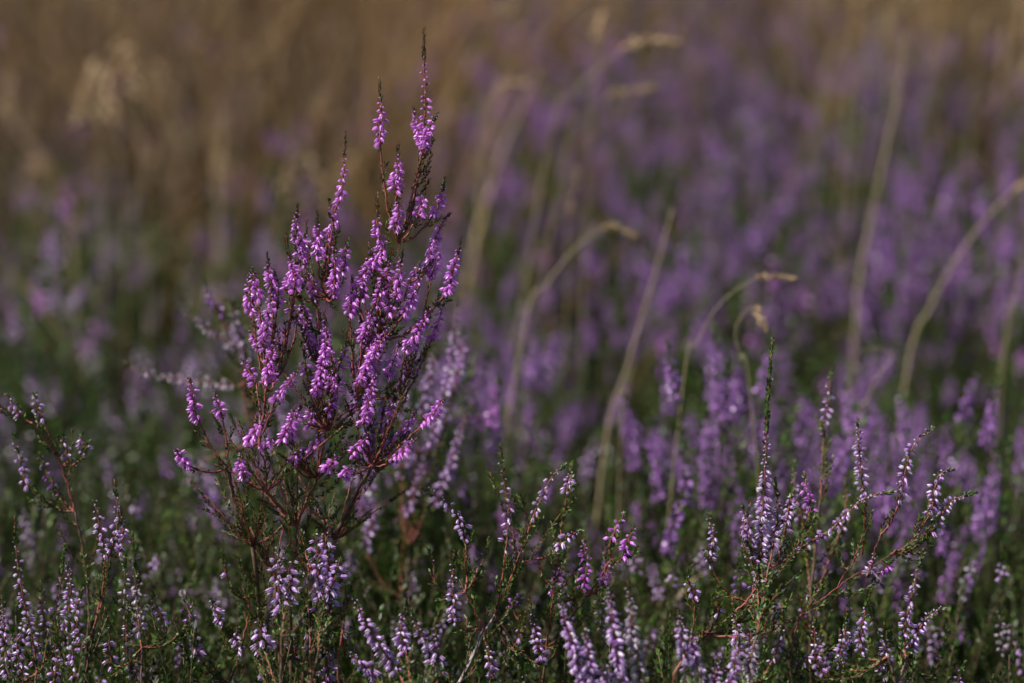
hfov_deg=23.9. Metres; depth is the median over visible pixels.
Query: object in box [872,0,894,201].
dry grass stalk
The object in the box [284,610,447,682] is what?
heather tuft
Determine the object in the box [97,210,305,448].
heather tuft
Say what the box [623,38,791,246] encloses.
heather tuft
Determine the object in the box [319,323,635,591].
heather tuft
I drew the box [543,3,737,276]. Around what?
heather tuft
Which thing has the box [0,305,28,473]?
heather tuft
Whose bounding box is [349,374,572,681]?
heather tuft
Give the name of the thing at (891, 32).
dry grass stalk
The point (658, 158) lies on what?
heather tuft
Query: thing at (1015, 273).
heather tuft
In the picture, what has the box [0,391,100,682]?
heather plant
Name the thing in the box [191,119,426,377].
heather tuft
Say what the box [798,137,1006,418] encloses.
heather tuft
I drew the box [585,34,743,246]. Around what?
heather tuft
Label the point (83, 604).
heather tuft
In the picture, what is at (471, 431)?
heather tuft
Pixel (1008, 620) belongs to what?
heather tuft
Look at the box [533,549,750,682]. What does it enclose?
heather tuft
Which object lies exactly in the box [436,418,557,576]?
heather tuft
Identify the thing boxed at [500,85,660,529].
dry grass stalk
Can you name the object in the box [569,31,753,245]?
heather tuft
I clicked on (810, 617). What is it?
heather plant
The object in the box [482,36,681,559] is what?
dry grass stalk
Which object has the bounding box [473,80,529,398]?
dry grass stalk
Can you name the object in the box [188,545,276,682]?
heather plant
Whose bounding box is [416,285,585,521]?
heather tuft
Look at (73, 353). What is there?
heather tuft
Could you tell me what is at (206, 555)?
heather tuft
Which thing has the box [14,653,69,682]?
heather tuft
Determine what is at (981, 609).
heather tuft
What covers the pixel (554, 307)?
heather tuft
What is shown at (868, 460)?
heather tuft
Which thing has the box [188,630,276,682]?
heather tuft
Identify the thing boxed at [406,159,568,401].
heather tuft
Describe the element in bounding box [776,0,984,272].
heather tuft
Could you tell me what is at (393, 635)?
heather tuft
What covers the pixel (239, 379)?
heather tuft
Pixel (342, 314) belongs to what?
heather tuft
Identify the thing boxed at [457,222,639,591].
dry grass stalk
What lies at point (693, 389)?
heather tuft
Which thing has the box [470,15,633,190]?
heather tuft
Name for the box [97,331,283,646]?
heather tuft
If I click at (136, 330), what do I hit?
heather tuft
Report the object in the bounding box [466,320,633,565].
heather tuft
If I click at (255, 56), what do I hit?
dry grass stalk
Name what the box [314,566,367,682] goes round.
heather plant
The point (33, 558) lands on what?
heather tuft
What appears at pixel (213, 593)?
heather tuft
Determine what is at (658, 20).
heather tuft
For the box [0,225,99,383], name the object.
heather tuft
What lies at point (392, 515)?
heather tuft
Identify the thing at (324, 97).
dry grass stalk
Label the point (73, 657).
heather tuft
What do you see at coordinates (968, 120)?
dry grass stalk
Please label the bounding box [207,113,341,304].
heather tuft
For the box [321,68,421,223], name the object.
heather tuft
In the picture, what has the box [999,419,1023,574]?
heather tuft
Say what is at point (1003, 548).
heather tuft
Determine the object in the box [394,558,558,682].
heather tuft
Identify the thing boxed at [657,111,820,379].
heather tuft
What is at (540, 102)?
heather tuft
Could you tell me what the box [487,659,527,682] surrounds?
heather tuft
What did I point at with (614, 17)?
heather tuft
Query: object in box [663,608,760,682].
heather plant
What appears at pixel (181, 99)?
heather tuft
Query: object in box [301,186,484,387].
heather tuft
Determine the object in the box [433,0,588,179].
heather tuft
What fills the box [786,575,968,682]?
heather tuft
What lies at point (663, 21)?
heather tuft
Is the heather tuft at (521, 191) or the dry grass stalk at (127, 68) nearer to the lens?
the dry grass stalk at (127, 68)
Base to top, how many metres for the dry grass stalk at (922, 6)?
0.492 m
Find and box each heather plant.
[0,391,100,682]
[0,515,62,682]
[48,478,139,682]
[95,530,196,682]
[124,277,291,671]
[173,26,462,682]
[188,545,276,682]
[250,546,315,682]
[294,504,347,682]
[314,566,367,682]
[346,595,448,682]
[355,293,473,682]
[420,444,588,682]
[507,459,642,682]
[557,579,653,682]
[656,416,978,682]
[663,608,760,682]
[728,337,785,682]
[788,367,851,682]
[808,548,950,682]
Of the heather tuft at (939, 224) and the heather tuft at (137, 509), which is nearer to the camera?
the heather tuft at (137, 509)
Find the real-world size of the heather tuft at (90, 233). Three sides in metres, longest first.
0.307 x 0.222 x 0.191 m
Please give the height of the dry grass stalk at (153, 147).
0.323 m
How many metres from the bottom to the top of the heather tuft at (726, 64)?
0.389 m
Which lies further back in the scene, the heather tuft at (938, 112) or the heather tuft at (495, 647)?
the heather tuft at (938, 112)
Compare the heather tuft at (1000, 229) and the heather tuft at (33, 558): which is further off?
the heather tuft at (1000, 229)
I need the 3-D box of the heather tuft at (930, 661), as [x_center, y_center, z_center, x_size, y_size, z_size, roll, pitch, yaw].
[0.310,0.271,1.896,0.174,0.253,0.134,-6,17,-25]
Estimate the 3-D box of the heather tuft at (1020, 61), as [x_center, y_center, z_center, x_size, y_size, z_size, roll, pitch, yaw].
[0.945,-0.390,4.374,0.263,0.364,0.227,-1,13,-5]
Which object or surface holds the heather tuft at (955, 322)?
on the ground at (118, 448)
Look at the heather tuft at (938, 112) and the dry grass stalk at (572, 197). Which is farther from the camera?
the heather tuft at (938, 112)
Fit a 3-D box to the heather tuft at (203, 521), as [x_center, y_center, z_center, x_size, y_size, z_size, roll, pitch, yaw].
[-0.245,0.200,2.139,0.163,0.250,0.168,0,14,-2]
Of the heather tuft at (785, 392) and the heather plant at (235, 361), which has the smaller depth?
the heather plant at (235, 361)
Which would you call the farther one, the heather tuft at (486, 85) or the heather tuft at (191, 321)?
the heather tuft at (486, 85)
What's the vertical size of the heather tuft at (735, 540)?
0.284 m
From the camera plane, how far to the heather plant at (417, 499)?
1.86 m
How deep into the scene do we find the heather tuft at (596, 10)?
5.88 m
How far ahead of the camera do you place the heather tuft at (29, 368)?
2.49 m
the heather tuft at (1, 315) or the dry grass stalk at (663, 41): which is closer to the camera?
the dry grass stalk at (663, 41)
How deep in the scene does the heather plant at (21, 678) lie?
1.64 m
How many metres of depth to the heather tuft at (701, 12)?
5.93 m
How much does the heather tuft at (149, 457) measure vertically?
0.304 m
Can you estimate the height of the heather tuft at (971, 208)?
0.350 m
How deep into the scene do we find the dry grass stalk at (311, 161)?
2.78 m
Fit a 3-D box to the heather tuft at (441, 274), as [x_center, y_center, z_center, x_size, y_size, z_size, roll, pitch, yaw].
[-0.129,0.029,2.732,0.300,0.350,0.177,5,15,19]
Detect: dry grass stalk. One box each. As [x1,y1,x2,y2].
[0,65,14,289]
[20,156,59,317]
[24,156,61,209]
[72,66,129,498]
[78,57,105,432]
[102,42,192,417]
[146,120,199,305]
[150,61,178,261]
[195,114,230,392]
[250,32,269,223]
[263,149,332,342]
[285,93,349,258]
[338,149,371,336]
[388,5,524,386]
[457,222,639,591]
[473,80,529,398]
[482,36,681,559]
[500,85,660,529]
[509,171,569,390]
[523,165,578,625]
[549,208,672,643]
[576,355,637,667]
[577,11,605,488]
[653,273,797,668]
[735,306,785,666]
[812,0,842,388]
[828,0,860,352]
[832,1,873,402]
[840,347,891,633]
[847,33,904,463]
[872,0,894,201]
[879,0,907,268]
[882,10,896,232]
[887,9,912,353]
[892,179,1023,474]
[918,0,936,220]
[922,24,936,190]
[957,16,984,358]
[960,45,969,321]
[962,25,1006,338]
[968,244,1023,611]
[980,260,1023,603]
[994,0,1023,291]
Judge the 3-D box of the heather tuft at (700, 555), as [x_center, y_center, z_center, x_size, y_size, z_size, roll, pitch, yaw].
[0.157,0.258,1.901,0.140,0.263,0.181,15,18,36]
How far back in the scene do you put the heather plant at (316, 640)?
1.63 m
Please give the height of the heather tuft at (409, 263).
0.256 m
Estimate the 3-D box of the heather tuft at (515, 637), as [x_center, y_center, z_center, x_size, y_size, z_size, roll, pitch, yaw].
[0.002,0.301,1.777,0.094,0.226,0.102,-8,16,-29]
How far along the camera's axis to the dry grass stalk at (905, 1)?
3.38 m
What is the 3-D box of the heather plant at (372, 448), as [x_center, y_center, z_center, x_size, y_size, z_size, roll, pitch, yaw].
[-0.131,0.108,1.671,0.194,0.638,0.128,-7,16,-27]
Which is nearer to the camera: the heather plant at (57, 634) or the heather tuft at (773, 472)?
the heather plant at (57, 634)
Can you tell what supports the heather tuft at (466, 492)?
on the ground at (118, 448)
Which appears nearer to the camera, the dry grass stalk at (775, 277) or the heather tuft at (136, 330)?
the dry grass stalk at (775, 277)
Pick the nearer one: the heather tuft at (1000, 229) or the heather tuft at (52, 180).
the heather tuft at (1000, 229)
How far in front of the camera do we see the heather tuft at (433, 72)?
4.62 m
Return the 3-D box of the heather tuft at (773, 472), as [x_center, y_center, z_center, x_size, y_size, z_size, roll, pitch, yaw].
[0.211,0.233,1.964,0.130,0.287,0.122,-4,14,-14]
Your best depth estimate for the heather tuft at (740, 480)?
1.96 m
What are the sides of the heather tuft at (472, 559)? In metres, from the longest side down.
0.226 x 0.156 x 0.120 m
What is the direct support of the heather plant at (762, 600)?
on the ground at (118, 448)
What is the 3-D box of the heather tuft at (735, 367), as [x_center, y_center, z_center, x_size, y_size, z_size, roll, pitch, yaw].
[0.245,0.171,2.065,0.305,0.359,0.181,2,14,10]
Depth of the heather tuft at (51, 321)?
2.70 m
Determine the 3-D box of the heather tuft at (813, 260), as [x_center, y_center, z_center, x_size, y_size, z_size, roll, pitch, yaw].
[0.276,0.006,2.711,0.342,0.407,0.203,10,17,35]
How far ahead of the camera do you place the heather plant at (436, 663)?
1.61 m
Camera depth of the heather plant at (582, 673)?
1.56 m
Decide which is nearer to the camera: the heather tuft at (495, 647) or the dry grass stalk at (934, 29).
the heather tuft at (495, 647)
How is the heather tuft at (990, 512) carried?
on the ground at (118, 448)
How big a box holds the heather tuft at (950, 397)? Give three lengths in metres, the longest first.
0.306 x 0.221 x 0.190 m
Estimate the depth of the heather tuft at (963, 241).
2.94 m
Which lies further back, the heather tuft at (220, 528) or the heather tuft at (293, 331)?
the heather tuft at (293, 331)
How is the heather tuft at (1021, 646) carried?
on the ground at (118, 448)
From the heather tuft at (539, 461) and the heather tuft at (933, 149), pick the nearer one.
the heather tuft at (539, 461)
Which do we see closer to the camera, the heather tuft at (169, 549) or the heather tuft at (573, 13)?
the heather tuft at (169, 549)
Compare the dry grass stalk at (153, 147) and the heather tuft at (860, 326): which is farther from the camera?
the dry grass stalk at (153, 147)
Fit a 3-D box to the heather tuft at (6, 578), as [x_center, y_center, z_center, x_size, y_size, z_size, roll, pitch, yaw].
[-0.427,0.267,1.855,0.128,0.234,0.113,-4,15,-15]
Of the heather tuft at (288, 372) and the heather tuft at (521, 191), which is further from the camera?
the heather tuft at (521, 191)
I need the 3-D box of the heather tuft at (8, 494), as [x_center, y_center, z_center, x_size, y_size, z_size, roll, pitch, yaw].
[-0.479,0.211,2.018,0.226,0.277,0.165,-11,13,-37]
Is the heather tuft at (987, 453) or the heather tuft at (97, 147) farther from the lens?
the heather tuft at (97, 147)
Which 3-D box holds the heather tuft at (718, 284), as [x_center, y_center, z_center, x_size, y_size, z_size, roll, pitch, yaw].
[0.216,0.014,2.697,0.351,0.400,0.204,10,17,34]
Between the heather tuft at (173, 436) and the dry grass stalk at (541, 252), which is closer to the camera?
the heather tuft at (173, 436)
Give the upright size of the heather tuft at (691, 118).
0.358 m
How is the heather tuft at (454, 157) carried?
on the ground at (118, 448)
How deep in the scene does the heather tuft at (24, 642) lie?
1.71 m
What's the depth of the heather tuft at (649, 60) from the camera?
4.01 m
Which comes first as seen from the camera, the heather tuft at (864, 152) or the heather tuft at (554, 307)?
the heather tuft at (554, 307)
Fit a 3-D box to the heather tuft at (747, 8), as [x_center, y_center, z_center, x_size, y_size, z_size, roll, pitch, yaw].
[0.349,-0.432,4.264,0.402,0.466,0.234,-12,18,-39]
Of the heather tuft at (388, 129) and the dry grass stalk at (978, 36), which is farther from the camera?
the heather tuft at (388, 129)
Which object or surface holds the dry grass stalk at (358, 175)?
on the ground at (118, 448)
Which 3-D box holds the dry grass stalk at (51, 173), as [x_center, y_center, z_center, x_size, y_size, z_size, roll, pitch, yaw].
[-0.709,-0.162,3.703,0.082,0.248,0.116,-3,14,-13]
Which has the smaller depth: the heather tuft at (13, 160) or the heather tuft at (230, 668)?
the heather tuft at (230, 668)
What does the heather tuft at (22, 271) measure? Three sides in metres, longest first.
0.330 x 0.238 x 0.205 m
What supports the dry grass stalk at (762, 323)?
on the ground at (118, 448)
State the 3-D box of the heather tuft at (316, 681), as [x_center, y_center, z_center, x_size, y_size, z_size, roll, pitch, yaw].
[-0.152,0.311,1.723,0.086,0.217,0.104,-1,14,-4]
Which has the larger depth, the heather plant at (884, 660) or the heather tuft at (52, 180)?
the heather tuft at (52, 180)
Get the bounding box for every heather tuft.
[0,57,61,225]
[0,110,78,297]
[0,111,130,321]
[0,168,142,537]
[0,173,158,415]
[0,177,147,415]
[0,210,116,555]
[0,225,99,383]
[0,261,74,472]
[0,272,22,358]
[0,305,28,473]
[0,343,16,399]
[0,373,149,606]
[0,379,11,418]
[0,384,146,597]
[0,477,26,630]
[0,481,43,545]
[0,487,120,682]
[0,516,87,681]
[0,594,74,680]
[1,573,29,680]
[7,605,97,682]
[8,169,193,369]
[9,634,73,682]
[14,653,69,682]
[20,484,172,681]
[21,278,241,528]
[24,549,229,682]
[27,564,245,682]
[32,310,218,587]
[34,68,178,258]
[60,610,163,682]
[84,433,262,675]
[90,186,255,418]
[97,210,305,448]
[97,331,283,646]
[98,126,221,299]
[107,304,306,577]
[108,300,309,498]
[114,11,259,231]
[131,583,259,682]
[133,447,323,681]
[137,558,315,682]
[140,73,269,267]
[140,377,402,669]
[169,473,304,680]
[174,253,445,558]
[176,414,389,660]
[181,373,436,682]
[188,291,517,680]
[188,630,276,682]
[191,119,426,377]
[199,252,389,474]
[205,282,450,559]
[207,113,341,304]
[224,72,325,194]
[225,102,350,315]
[235,198,410,484]
[240,346,539,661]
[253,652,347,682]
[264,224,400,426]
[277,224,517,449]
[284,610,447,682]
[292,358,531,584]
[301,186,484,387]
[308,518,503,682]
[319,82,427,229]
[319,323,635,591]
[319,602,466,682]
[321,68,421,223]
[334,249,487,410]
[340,239,473,387]
[346,44,479,260]
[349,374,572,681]
[350,159,610,484]
[359,342,600,682]
[362,113,525,307]
[387,121,582,331]
[393,1,524,171]
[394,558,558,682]
[395,93,572,300]
[397,517,549,682]
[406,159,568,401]
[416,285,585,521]
[417,188,677,501]
[420,92,635,342]
[423,42,623,251]
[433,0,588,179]
[433,264,626,505]
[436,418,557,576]
[450,610,573,682]
[459,15,658,247]
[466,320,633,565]
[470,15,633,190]
[484,106,638,313]
[485,635,521,682]
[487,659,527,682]
[493,410,762,666]
[495,0,607,79]
[509,0,621,78]
[515,569,701,682]
[519,22,670,306]
[522,325,871,680]
[522,530,708,682]
[527,0,610,106]
[528,190,861,462]
[529,185,768,480]
[530,102,680,347]
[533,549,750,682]
[539,0,628,50]
[539,34,661,175]
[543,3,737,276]
[545,223,767,551]
[547,0,711,137]
[547,30,676,268]
[548,0,606,68]
[555,58,688,315]
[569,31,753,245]
[575,0,743,66]
[576,0,713,110]
[581,116,800,388]
[582,0,640,53]
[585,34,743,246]
[602,512,791,682]
[614,152,928,442]
[618,170,829,395]
[619,0,720,54]
[622,0,729,66]
[622,330,917,597]
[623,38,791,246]
[628,550,816,682]
[633,576,859,682]
[636,320,976,643]
[650,248,853,532]
[651,0,835,151]
[651,60,798,262]
[655,15,782,163]
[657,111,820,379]
[661,81,824,211]
[665,288,911,557]
[671,70,930,303]
[681,84,918,373]
[688,58,790,185]
[689,483,837,682]
[690,381,963,681]
[690,460,870,682]
[714,0,936,216]
[723,151,931,411]
[724,211,939,482]
[738,22,934,266]
[743,367,1023,682]
[756,202,1023,487]
[768,337,1023,569]
[771,43,1021,367]
[775,372,983,651]
[775,596,934,682]
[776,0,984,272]
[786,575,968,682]
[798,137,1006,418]
[804,538,980,682]
[808,288,1015,510]
[809,436,1019,682]
[810,144,1023,514]
[833,129,1023,393]
[837,18,1023,291]
[848,153,1023,545]
[879,624,966,682]
[891,181,1022,430]
[901,80,1023,270]
[902,534,1023,682]
[909,214,1022,462]
[915,371,1021,597]
[936,62,1023,296]
[938,115,1023,254]
[942,32,1023,216]
[954,600,1023,682]
[956,562,1023,682]
[958,159,1023,389]
[959,321,1023,526]
[963,472,1023,628]
[972,56,1023,167]
[983,265,1023,385]
[988,666,1005,682]
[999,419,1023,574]
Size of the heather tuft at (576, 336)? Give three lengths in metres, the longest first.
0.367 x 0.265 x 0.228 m
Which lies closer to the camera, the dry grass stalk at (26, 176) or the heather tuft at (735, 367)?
the heather tuft at (735, 367)
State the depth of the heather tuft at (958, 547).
1.96 m
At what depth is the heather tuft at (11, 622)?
1.81 m
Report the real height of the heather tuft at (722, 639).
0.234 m
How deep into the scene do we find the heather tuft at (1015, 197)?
3.51 m
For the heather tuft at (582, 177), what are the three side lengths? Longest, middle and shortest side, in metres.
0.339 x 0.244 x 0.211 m
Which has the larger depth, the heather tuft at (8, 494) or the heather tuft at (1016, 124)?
the heather tuft at (1016, 124)
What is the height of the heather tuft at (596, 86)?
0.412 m
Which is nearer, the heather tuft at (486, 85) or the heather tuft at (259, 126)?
the heather tuft at (486, 85)
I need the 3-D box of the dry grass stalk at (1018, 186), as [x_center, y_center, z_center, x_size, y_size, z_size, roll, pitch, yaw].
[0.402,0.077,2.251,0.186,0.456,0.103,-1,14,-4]
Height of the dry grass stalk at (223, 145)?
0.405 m
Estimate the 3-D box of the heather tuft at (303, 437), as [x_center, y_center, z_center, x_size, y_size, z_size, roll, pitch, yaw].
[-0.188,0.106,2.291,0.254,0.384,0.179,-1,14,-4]
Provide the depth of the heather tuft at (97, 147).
3.89 m
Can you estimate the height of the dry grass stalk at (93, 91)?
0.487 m
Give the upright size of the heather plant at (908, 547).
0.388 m
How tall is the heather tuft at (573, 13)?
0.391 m
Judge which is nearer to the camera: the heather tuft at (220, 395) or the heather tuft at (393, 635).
the heather tuft at (393, 635)
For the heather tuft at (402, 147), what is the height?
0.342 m
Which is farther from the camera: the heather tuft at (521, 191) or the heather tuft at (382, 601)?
the heather tuft at (521, 191)
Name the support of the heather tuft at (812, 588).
on the ground at (118, 448)
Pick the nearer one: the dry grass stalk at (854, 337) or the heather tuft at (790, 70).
the dry grass stalk at (854, 337)
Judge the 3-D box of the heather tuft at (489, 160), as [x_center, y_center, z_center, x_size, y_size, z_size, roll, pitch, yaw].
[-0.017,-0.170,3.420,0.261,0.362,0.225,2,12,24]
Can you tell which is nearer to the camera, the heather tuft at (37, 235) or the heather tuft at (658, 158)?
the heather tuft at (37, 235)
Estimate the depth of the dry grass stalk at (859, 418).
2.00 m
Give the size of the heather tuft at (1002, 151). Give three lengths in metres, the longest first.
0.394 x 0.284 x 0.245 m
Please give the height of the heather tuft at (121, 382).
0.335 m
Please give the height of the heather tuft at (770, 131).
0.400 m
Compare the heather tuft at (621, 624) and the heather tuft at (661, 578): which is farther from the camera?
the heather tuft at (661, 578)
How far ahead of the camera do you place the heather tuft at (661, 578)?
1.93 m
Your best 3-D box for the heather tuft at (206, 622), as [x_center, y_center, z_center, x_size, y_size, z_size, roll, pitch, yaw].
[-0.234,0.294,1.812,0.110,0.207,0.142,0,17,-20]
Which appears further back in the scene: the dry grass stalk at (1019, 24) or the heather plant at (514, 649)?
the dry grass stalk at (1019, 24)
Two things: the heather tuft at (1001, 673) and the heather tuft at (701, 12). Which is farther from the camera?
the heather tuft at (701, 12)
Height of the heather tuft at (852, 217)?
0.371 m
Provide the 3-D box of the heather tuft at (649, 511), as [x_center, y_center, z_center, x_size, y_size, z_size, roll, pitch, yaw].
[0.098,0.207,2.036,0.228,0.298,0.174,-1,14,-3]
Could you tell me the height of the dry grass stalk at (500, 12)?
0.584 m
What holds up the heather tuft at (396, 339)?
on the ground at (118, 448)
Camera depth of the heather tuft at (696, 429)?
2.17 m
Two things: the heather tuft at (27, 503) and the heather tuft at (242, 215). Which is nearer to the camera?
the heather tuft at (27, 503)
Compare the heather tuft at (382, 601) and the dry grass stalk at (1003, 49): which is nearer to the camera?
the heather tuft at (382, 601)
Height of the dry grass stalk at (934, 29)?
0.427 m
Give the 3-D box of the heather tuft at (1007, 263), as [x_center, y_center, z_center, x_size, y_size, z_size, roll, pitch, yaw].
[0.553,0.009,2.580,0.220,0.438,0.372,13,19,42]
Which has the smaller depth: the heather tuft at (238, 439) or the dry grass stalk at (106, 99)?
the heather tuft at (238, 439)
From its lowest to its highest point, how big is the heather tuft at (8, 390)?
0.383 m
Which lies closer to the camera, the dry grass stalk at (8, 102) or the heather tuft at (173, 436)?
the heather tuft at (173, 436)
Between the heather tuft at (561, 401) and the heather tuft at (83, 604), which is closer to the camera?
the heather tuft at (83, 604)
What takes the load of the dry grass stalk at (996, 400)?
on the ground at (118, 448)
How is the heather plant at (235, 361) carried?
on the ground at (118, 448)
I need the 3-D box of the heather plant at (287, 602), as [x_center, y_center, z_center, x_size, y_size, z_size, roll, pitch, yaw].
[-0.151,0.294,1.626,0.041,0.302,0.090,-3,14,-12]
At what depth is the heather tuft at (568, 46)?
5.16 m
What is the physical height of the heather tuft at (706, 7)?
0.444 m
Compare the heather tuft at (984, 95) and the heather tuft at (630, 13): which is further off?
the heather tuft at (630, 13)
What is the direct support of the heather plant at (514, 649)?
on the ground at (118, 448)
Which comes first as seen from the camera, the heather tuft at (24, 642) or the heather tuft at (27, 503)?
the heather tuft at (24, 642)
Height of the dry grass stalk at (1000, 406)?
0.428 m
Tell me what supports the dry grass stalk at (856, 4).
on the ground at (118, 448)
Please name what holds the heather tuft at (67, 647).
on the ground at (118, 448)
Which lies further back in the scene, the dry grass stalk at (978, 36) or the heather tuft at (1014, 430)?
the dry grass stalk at (978, 36)
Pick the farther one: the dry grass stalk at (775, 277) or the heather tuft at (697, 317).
the heather tuft at (697, 317)
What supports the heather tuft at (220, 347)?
on the ground at (118, 448)
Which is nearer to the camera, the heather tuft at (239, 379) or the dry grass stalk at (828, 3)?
the heather tuft at (239, 379)
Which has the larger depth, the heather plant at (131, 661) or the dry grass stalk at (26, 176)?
the dry grass stalk at (26, 176)
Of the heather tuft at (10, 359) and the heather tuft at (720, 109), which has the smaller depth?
the heather tuft at (10, 359)
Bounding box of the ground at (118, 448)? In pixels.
[0,0,1023,682]
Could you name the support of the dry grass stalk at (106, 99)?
on the ground at (118, 448)
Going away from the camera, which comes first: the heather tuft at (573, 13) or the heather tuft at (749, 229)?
the heather tuft at (749, 229)
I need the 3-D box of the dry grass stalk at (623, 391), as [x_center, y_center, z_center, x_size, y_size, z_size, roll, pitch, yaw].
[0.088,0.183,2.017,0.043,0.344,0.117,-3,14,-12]
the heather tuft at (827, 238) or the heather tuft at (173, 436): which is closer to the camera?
the heather tuft at (173, 436)
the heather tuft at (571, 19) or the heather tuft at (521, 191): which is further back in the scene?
the heather tuft at (571, 19)
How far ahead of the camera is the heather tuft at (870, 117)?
3.44 m
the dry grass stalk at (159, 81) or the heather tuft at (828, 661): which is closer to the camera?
the heather tuft at (828, 661)
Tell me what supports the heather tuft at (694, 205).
on the ground at (118, 448)
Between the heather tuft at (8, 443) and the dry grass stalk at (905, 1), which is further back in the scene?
the dry grass stalk at (905, 1)
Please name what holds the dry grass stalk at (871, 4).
on the ground at (118, 448)
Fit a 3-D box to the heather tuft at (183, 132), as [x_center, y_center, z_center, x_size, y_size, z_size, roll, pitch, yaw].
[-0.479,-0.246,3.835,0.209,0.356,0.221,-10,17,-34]
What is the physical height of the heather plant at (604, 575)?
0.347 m
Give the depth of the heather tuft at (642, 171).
3.37 m
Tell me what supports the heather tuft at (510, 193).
on the ground at (118, 448)
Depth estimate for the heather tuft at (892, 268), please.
2.64 m
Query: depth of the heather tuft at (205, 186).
3.76 m
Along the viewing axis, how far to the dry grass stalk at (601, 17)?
2.50 m
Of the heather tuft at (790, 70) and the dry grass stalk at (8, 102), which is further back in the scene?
the heather tuft at (790, 70)
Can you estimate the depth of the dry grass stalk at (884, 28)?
3.35 m
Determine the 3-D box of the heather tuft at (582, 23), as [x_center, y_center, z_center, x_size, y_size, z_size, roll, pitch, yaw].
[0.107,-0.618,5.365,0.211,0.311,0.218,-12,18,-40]
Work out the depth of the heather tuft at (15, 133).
4.17 m
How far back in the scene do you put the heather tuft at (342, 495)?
1.94 m
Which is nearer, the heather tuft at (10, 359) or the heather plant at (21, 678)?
the heather plant at (21, 678)
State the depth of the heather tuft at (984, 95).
3.86 m
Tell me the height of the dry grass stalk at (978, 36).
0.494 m
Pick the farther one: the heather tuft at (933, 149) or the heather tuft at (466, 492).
the heather tuft at (933, 149)
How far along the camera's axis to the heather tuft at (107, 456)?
2.23 m
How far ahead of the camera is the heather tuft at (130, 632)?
1.69 m
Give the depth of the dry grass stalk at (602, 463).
2.12 m
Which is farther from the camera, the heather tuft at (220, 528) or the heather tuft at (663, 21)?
the heather tuft at (663, 21)
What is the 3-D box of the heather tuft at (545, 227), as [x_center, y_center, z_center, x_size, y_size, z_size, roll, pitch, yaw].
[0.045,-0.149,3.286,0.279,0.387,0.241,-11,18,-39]
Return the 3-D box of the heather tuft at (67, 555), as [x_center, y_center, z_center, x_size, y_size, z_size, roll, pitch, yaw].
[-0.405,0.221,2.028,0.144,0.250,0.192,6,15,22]
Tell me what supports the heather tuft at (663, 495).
on the ground at (118, 448)
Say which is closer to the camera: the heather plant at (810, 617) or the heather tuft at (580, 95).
the heather plant at (810, 617)
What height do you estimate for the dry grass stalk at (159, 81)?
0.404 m
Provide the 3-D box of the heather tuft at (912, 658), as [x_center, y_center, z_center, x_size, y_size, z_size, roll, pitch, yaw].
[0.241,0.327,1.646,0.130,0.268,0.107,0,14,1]
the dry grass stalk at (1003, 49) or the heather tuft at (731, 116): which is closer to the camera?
the dry grass stalk at (1003, 49)
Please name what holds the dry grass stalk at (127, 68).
on the ground at (118, 448)
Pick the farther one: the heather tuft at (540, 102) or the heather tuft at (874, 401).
the heather tuft at (540, 102)

